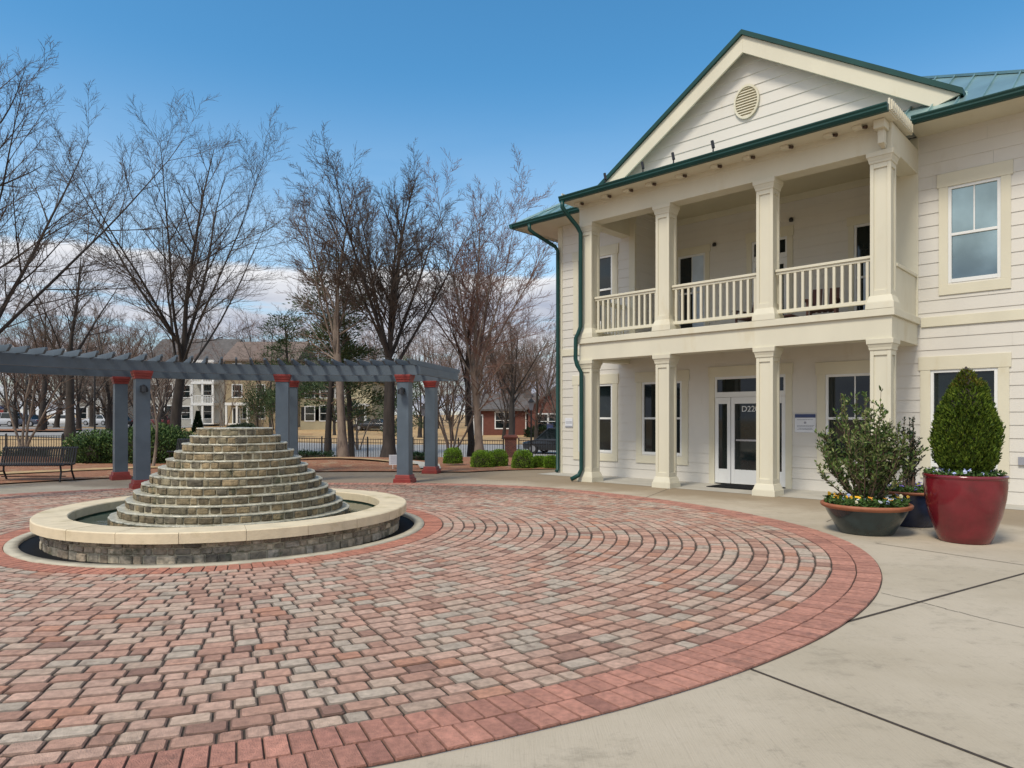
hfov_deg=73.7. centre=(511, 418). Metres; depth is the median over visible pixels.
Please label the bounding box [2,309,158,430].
bare tree
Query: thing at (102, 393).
bare tree
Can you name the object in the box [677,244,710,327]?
door
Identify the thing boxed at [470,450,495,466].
boxwood
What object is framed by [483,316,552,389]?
bare tree
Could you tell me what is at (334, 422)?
bare tree
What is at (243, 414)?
window
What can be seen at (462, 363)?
bare tree
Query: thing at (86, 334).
bare tree
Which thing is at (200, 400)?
house
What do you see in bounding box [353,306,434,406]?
bare tree
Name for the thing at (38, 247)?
bare tree
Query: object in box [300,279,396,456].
pine tree
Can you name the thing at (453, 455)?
boxwood
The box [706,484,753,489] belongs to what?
door mat
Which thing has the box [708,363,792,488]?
door
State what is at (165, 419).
bare tree
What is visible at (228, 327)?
bare tree
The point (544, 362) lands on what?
bare tree
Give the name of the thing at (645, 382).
window
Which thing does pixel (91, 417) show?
bare tree
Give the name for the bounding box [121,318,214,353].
bare tree
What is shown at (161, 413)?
bare tree
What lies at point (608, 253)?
window
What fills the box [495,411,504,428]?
window
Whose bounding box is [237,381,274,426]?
crape myrtle
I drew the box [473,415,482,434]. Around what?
door
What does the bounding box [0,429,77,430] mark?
mulch island
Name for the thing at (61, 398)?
bare tree
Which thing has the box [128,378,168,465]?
crape myrtle
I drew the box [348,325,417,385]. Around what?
bare tree
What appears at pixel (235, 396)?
window
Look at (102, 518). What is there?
water
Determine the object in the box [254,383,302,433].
crape myrtle
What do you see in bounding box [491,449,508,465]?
boxwood
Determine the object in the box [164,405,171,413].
window
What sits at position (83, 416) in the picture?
window
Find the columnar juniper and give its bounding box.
[890,415,924,488]
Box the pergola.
[0,344,459,488]
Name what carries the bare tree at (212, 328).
on the ground at (375, 434)
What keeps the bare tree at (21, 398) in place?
on the ground at (375, 434)
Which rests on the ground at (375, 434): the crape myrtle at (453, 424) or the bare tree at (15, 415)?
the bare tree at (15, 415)
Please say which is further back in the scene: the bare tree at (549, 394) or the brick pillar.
the bare tree at (549, 394)
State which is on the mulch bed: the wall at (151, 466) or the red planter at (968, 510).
the wall at (151, 466)
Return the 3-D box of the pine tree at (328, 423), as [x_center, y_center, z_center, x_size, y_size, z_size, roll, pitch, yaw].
[-8.704,-3.211,33.255,5.829,10.297,5.772,0,0,31]
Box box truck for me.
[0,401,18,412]
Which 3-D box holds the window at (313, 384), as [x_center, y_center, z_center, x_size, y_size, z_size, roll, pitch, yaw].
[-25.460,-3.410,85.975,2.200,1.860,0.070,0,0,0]
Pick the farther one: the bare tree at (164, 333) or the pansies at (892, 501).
the bare tree at (164, 333)
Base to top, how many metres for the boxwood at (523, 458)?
0.634 m
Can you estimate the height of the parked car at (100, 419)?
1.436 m
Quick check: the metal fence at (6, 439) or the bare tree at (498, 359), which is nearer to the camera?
the metal fence at (6, 439)
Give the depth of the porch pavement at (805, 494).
15.00 m
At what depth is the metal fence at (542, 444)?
32.49 m
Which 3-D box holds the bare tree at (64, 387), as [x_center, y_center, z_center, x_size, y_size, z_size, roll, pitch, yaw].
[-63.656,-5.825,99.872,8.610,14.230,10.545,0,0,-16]
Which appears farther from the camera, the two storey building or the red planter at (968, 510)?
the two storey building
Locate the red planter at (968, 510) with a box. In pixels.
[922,472,1009,544]
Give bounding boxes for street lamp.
[26,374,27,425]
[94,376,95,431]
[421,405,424,452]
[528,398,533,453]
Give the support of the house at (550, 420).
on the ground at (375, 434)
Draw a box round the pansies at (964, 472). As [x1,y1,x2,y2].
[923,466,1006,476]
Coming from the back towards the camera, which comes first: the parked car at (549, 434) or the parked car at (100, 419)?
the parked car at (100, 419)
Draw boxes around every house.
[74,377,132,419]
[144,339,242,425]
[223,342,315,426]
[300,360,383,429]
[471,390,535,434]
[524,387,555,435]
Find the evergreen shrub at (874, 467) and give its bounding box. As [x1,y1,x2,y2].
[814,385,928,502]
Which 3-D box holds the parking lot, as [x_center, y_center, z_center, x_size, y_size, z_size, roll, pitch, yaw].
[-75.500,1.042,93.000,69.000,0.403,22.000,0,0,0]
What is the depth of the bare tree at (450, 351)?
113.80 m
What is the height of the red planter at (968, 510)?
0.850 m
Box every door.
[232,407,239,422]
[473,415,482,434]
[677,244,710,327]
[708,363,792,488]
[745,225,793,321]
[847,213,869,311]
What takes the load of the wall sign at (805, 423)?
attached to the two storey building
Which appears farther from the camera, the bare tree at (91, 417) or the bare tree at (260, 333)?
the bare tree at (260, 333)
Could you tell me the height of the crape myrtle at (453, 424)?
4.294 m
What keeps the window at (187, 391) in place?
in the house at (200, 400)
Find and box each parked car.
[0,413,22,425]
[18,415,47,425]
[47,415,81,424]
[82,415,104,424]
[128,416,132,426]
[151,414,169,426]
[227,422,257,426]
[354,419,382,429]
[522,428,555,453]
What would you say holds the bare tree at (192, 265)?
on the ground at (375, 434)
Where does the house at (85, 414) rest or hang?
on the ground at (375, 434)
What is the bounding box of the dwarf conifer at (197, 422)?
[191,411,204,431]
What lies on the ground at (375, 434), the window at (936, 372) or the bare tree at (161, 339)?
the bare tree at (161, 339)
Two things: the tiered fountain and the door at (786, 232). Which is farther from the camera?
the door at (786, 232)
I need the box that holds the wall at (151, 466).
[0,457,388,473]
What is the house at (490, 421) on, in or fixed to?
on the ground at (375, 434)
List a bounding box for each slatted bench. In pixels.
[0,446,78,481]
[166,438,189,457]
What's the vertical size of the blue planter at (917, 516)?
0.515 m
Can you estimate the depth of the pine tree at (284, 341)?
43.84 m
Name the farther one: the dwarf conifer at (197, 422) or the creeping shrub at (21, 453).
the dwarf conifer at (197, 422)
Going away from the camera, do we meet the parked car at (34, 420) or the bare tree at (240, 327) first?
the parked car at (34, 420)
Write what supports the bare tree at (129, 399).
on the ground at (375, 434)
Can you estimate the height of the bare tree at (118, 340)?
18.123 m
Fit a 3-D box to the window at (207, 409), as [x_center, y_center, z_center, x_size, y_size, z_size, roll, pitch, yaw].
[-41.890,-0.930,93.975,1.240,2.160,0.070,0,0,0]
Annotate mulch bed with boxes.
[0,456,555,482]
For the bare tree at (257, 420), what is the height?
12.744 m
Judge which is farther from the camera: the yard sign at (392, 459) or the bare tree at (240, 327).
the bare tree at (240, 327)
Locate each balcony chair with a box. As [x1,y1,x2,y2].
[732,302,753,322]
[805,287,840,315]
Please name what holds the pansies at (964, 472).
in the red planter at (968, 510)
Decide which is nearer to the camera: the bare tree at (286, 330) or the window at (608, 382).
the window at (608, 382)
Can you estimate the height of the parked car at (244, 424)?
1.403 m
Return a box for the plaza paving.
[0,483,881,767]
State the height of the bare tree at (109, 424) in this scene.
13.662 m
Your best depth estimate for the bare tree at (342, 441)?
29.54 m
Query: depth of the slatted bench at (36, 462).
16.98 m
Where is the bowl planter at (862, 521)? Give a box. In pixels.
[820,499,913,535]
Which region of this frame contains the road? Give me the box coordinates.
[0,427,555,456]
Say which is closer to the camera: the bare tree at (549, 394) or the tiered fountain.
the tiered fountain
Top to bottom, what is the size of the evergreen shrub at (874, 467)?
1.620 m
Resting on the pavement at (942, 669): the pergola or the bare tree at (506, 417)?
the pergola
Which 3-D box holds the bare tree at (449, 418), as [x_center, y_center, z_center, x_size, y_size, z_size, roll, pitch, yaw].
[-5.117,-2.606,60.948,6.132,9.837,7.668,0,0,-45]
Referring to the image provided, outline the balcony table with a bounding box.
[784,314,799,317]
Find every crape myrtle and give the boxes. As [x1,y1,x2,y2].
[0,338,81,446]
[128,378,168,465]
[208,380,244,426]
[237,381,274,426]
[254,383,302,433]
[345,394,381,449]
[414,366,486,447]
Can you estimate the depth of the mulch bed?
20.63 m
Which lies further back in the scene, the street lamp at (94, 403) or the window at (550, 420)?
the window at (550, 420)
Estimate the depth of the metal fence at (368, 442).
32.27 m
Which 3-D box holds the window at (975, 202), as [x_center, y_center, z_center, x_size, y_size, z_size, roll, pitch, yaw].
[8.552,-3.480,12.633,1.180,2.300,0.096,0,0,44]
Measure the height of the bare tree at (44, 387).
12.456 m
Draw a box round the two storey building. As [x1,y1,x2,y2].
[509,29,1023,504]
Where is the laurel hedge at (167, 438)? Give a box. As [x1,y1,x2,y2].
[61,422,196,463]
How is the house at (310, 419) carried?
on the ground at (375, 434)
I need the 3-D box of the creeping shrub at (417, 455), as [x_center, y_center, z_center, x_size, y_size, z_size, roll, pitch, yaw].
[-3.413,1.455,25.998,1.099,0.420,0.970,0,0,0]
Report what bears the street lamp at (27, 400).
on the ground at (375, 434)
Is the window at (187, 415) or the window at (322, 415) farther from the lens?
the window at (187, 415)
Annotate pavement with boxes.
[0,469,1023,767]
[541,472,1023,509]
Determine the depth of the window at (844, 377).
14.27 m
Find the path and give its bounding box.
[413,461,440,467]
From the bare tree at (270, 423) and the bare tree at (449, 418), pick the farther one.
the bare tree at (270, 423)
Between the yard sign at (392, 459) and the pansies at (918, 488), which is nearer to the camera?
the pansies at (918, 488)
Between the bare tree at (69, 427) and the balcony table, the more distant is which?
the bare tree at (69, 427)
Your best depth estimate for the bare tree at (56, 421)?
77.96 m
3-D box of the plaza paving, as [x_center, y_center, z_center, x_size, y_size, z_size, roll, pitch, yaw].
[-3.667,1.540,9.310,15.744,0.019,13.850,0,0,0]
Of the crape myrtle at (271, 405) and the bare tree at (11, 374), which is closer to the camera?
the bare tree at (11, 374)
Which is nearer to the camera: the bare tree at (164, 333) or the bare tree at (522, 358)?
the bare tree at (522, 358)
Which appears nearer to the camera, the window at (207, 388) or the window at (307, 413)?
the window at (307, 413)
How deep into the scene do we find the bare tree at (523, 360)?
102.72 m
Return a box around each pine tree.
[245,308,335,395]
[258,252,384,453]
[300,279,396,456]
[371,355,424,435]
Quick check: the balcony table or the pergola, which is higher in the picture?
the balcony table
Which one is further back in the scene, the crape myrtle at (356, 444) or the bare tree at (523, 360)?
the bare tree at (523, 360)
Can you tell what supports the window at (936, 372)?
in the two storey building
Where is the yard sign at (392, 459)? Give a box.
[389,455,396,464]
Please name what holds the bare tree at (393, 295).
on the mulch bed
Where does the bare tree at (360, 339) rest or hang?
on the ground at (375, 434)
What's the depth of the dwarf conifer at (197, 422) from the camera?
73.75 m
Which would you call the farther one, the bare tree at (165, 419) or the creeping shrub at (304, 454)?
the bare tree at (165, 419)
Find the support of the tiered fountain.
on the plaza paving
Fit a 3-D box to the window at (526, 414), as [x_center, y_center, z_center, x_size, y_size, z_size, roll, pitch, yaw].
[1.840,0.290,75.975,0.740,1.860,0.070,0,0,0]
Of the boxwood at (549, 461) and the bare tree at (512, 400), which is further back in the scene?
the bare tree at (512, 400)
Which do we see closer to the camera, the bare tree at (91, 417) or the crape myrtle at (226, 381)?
the crape myrtle at (226, 381)
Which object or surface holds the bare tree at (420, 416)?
on the ground at (375, 434)
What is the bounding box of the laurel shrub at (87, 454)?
[61,436,112,463]
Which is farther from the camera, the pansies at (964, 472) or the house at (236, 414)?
the house at (236, 414)
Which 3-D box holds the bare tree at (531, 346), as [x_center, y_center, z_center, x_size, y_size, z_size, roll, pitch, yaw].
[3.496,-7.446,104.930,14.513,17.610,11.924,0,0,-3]
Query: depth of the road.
50.67 m
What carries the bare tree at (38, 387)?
on the ground at (375, 434)
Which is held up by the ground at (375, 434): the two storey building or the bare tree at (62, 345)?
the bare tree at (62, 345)
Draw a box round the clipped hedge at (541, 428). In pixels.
[523,425,555,436]
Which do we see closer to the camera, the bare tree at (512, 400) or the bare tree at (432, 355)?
the bare tree at (512, 400)
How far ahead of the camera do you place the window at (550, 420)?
73.97 m
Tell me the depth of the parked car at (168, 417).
85.23 m
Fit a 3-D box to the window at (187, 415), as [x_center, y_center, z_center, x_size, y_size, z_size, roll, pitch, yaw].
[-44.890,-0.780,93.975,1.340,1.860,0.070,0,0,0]
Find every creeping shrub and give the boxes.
[0,449,50,456]
[298,448,336,458]
[413,451,424,459]
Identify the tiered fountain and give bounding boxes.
[3,427,423,568]
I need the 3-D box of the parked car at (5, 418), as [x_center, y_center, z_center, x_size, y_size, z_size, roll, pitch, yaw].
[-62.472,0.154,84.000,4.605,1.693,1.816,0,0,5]
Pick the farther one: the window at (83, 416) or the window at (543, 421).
the window at (83, 416)
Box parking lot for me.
[0,424,191,427]
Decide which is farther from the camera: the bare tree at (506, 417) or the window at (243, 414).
the window at (243, 414)
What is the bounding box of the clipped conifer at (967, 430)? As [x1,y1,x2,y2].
[927,366,1005,475]
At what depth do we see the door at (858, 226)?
15.55 m
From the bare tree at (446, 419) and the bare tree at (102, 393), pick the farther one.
the bare tree at (446, 419)
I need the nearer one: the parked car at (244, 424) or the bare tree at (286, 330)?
the parked car at (244, 424)
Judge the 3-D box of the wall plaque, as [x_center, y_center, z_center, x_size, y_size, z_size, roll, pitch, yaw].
[1.599,0.130,19.194,0.270,0.260,0.016,0,0,44]
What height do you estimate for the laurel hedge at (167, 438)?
1.509 m
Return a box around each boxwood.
[442,447,463,463]
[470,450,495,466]
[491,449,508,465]
[511,449,533,469]
[533,455,544,467]
[543,455,555,467]
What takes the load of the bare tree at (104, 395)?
on the ground at (375, 434)
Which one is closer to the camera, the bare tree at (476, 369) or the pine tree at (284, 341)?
the bare tree at (476, 369)
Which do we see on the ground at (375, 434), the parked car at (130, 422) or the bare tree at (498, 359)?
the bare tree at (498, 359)
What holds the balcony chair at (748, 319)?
on the two storey building
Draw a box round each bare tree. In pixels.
[0,35,245,333]
[0,226,132,438]
[0,292,161,426]
[0,293,108,428]
[0,294,96,427]
[0,318,23,409]
[0,318,75,414]
[0,318,85,428]
[0,332,29,424]
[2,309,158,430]
[3,340,65,413]
[6,285,67,431]
[15,333,92,418]
[17,319,102,405]
[24,309,131,385]
[26,94,308,437]
[47,330,93,410]
[63,296,165,429]
[74,339,131,427]
[75,344,131,423]
[83,346,131,424]
[85,299,177,407]
[87,338,209,427]
[90,314,205,415]
[91,312,197,425]
[106,311,216,351]
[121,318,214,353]
[143,304,266,343]
[169,314,265,341]
[191,304,290,341]
[201,330,291,426]
[222,316,326,429]
[241,304,369,358]
[241,322,304,341]
[265,164,425,456]
[272,305,339,359]
[280,120,499,456]
[293,309,416,359]
[300,343,370,434]
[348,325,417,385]
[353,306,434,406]
[356,321,457,437]
[362,143,557,450]
[387,317,505,428]
[393,315,460,406]
[401,312,517,399]
[411,340,496,439]
[417,335,464,420]
[420,251,496,456]
[421,309,535,425]
[450,313,544,393]
[461,313,555,397]
[463,345,538,438]
[471,312,555,434]
[479,331,554,393]
[480,322,555,439]
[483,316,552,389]
[497,318,555,396]
[509,320,555,397]
[513,334,555,426]
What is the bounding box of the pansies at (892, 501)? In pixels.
[823,491,911,507]
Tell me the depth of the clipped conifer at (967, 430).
8.39 m
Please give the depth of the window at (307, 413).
85.98 m
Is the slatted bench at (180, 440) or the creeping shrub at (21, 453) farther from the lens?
the creeping shrub at (21, 453)
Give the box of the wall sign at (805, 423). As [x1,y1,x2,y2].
[795,414,815,432]
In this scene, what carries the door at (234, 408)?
in the house at (236, 414)
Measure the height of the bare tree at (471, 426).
10.021 m
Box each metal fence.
[0,433,89,455]
[298,436,503,456]
[518,438,555,454]
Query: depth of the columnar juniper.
9.84 m
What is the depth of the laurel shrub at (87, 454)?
22.89 m
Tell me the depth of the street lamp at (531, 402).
34.96 m
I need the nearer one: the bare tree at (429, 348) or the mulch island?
the mulch island
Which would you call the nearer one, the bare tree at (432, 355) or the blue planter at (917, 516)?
the blue planter at (917, 516)
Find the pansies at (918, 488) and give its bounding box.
[884,482,923,492]
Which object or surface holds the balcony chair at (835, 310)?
on the two storey building
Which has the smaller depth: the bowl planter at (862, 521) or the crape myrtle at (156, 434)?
the bowl planter at (862, 521)
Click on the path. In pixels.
(421, 464)
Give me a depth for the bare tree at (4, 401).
91.83 m
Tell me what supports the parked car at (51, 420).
on the parking lot
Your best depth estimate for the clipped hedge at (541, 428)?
70.66 m
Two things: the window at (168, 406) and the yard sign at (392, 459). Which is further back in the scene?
the window at (168, 406)
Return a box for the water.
[73,500,374,525]
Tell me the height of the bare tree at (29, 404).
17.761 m
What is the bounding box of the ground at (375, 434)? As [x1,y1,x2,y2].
[0,415,552,484]
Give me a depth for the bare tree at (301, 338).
108.84 m
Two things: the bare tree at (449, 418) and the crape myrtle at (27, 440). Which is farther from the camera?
the bare tree at (449, 418)
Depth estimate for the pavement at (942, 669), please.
3.93 m
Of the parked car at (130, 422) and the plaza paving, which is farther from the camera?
the parked car at (130, 422)
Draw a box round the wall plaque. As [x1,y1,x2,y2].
[565,418,572,426]
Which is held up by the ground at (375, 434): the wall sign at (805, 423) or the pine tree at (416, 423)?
the pine tree at (416, 423)
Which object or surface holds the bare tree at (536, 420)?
on the ground at (375, 434)
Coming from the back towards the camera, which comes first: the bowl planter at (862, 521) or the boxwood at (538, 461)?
the boxwood at (538, 461)
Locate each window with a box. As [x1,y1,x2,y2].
[80,407,85,418]
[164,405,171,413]
[181,406,190,418]
[183,385,190,397]
[204,385,211,397]
[204,406,211,418]
[232,384,241,397]
[242,407,249,418]
[301,406,318,420]
[304,384,318,397]
[316,405,332,420]
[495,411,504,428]
[525,412,527,428]
[538,413,547,426]
[548,413,555,426]
[572,243,618,334]
[572,374,618,461]
[635,370,689,464]
[815,359,896,472]
[918,352,1011,481]
[937,159,1012,295]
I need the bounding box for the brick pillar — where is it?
[503,435,517,457]
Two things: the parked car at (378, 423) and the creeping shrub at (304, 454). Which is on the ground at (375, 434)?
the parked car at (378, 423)
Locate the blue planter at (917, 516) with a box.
[881,491,932,527]
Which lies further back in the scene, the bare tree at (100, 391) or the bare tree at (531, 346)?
the bare tree at (531, 346)

